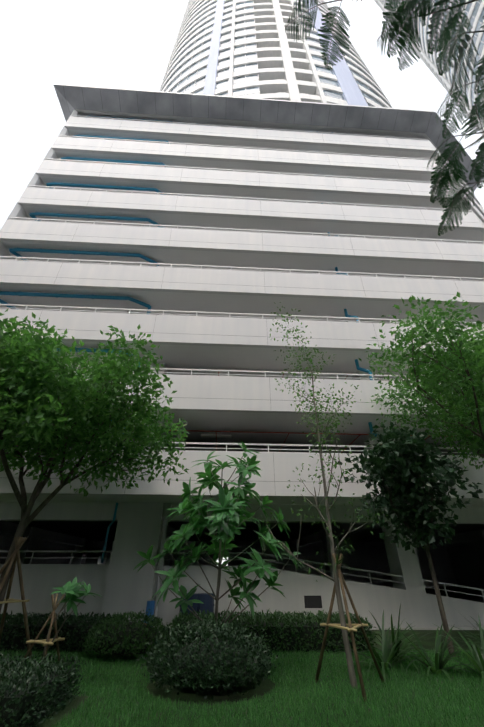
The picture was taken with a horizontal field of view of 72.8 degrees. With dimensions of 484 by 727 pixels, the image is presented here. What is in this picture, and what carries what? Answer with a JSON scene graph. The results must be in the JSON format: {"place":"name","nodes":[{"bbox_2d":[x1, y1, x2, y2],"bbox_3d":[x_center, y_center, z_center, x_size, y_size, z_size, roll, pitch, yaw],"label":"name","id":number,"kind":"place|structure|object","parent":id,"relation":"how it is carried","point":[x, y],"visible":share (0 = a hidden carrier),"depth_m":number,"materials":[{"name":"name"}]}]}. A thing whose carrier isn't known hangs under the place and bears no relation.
{"place":"outdoors","nodes":[
{"label":"outdoors","id":0,"kind":"place"},
{"bbox_2d":[0,308,483,628],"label":"building wall","id":1,"kind":"structure","parent":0,"point":[119,584],"depth_m":10.95,"materials":[{"name":"grey paint"}]},
{"bbox_2d":[0,109,483,541],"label":"building","id":2,"kind":"structure","parent":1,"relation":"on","point":[217,348],"depth_m":16.13,"materials":[{"name":"white paint"}]},
{"bbox_2d":[0,116,466,452],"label":"pipes","id":3,"kind":"object","parent":2,"relation":"attached to","point":[14,251],"visible":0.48,"depth_m":16.31,"materials":[{"name":"blue"}]},
{"bbox_2d":[0,120,480,494],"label":"panel joints","id":4,"kind":"object","parent":2,"relation":"attached to","point":[244,285],"visible":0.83,"depth_m":15.54,"materials":[{"name":"grey concrete"}]},
{"bbox_2d":[0,115,483,454],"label":"parapet railings","id":5,"kind":"object","parent":2,"relation":"on","point":[240,230],"visible":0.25,"depth_m":16.79,"materials":[{"name":"white metal"}]},
{"bbox_2d":[53,84,483,190],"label":"roof fascia","id":6,"kind":"structure","parent":2,"relation":"attached to","point":[71,98],"depth_m":23.64,"materials":[{"name":"grey concrete"}]},
{"bbox_2d":[159,0,392,107],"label":"residential tower","id":7,"kind":"structure","parent":2,"relation":"on","point":[245,48],"depth_m":40.08,"materials":[{"name":"white concrete"}]},
{"bbox_2d":[0,550,483,598],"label":"ground floor railings","id":8,"kind":"object","parent":1,"relation":"on","point":[71,557],"visible":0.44,"depth_m":10.83,"materials":[{"name":"grey metal"}]},
{"bbox_2d":[304,596,321,607],"bbox_3d":[2.232,7.492,10.314,0.550,0.320,0.024,2,-32,-3],"label":"wall vent","id":9,"kind":"object","parent":1,"relation":"on","point":[312,601],"visible":0.79,"depth_m":10.30,"materials":[{"name":"grey metal"}]},
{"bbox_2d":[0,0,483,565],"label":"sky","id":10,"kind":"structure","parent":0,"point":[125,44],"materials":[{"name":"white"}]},
{"bbox_2d":[366,627,483,629],"bbox_3d":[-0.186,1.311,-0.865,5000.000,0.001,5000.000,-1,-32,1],"label":"curb","id":11,"kind":"structure","parent":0,"point":[462,628],"depth_m":9.98,"materials":[{"name":"concrete"}]},
{"bbox_2d":[0,309,189,612],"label":"tree","id":12,"kind":"object","parent":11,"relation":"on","point":[34,379],"visible":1,"depth_m":7.72,"materials":[{"name":"green plant"}]},
{"bbox_2d":[0,630,483,726],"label":"garden lawn","id":13,"kind":"structure","parent":11,"relation":"on","point":[266,685],"depth_m":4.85,"materials":[{"name":"plant"}]},
{"bbox_2d":[22,594,64,668],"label":"tree support stakes","id":14,"kind":"object","parent":13,"relation":"on","point":[52,616],"visible":0.79,"depth_m":5.43,"materials":[{"name":"brown wood"}]},
{"bbox_2d":[39,577,101,669],"bbox_3d":[-2.744,4.236,5.200,0.820,1.445,0.722,5,-32,-8],"label":"small plant","id":15,"kind":"object","parent":13,"relation":"on","point":[70,591],"visible":0.96,"depth_m":5.43,"materials":[{"name":"green plant"}]},
{"bbox_2d":[101,503,171,616],"bbox_3d":[-3.510,6.322,10.478,2.164,3.480,0.297,-3,-32,4],"label":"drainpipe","id":16,"kind":"object","parent":13,"relation":"on","point":[165,512],"visible":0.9,"depth_m":10.77,"materials":[{"name":"grey plastic"}]},
{"bbox_2d":[144,593,213,632],"bbox_3d":[-1.962,7.223,9.484,2.328,0.900,0.909,16,-35,-23],"label":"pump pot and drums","id":17,"kind":"object","parent":13,"relation":"on","point":[206,599],"visible":0.31,"depth_m":9.58,"materials":[{"name":"blue plastic"}]},
{"bbox_2d":[0,608,377,726],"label":"shrub","id":18,"kind":"object","parent":13,"relation":"on","point":[204,657],"visible":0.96,"depth_m":5.30,"materials":[{"name":"green plant"}]},
{"bbox_2d":[0,537,383,701],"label":"tree stakes","id":19,"kind":"object","parent":13,"relation":"on","point":[14,557],"visible":0.85,"depth_m":5.69,"materials":[{"name":"brown wood"}]},
{"bbox_2d":[133,441,302,633],"bbox_3d":[-0.459,3.761,6.927,2.867,4.077,2.989,20,-37,-29],"label":"tree","id":20,"kind":"object","parent":13,"relation":"on","point":[226,516],"visible":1,"depth_m":6.69,"materials":[{"name":"green plant"}]},
{"bbox_2d":[252,302,388,688],"bbox_3d":[1.522,1.994,6.676,2.668,6.814,2.706,-1,-32,1],"label":"sapling tree","id":21,"kind":"object","parent":13,"relation":"on","point":[352,676],"visible":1,"depth_m":6.54,"materials":[{"name":"green plant"}]},
{"bbox_2d":[324,539,483,685],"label":"strap leaf plants","id":22,"kind":"object","parent":13,"relation":"on","point":[393,653],"visible":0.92,"depth_m":5.97,"materials":[{"name":"green plant"}]},
{"bbox_2d":[285,0,483,235],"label":"tree branches","id":23,"kind":"object","parent":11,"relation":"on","point":[435,19],"visible":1,"depth_m":3.39,"materials":[{"name":"green plant"}]},
{"bbox_2d":[337,292,483,656],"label":"tree","id":24,"kind":"object","parent":11,"relation":"on","point":[464,414],"depth_m":8.26,"materials":[{"name":"green plant"}]},
{"bbox_2d":[446,541,483,587],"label":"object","id":25,"kind":"structure","parent":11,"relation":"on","point":[467,568],"depth_m":26.45,"materials":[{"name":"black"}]},
{"bbox_2d":[374,0,483,134],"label":"tower","id":26,"kind":"structure","parent":0,"point":[475,10],"depth_m":64.44,"materials":[{"name":"white concrete"}]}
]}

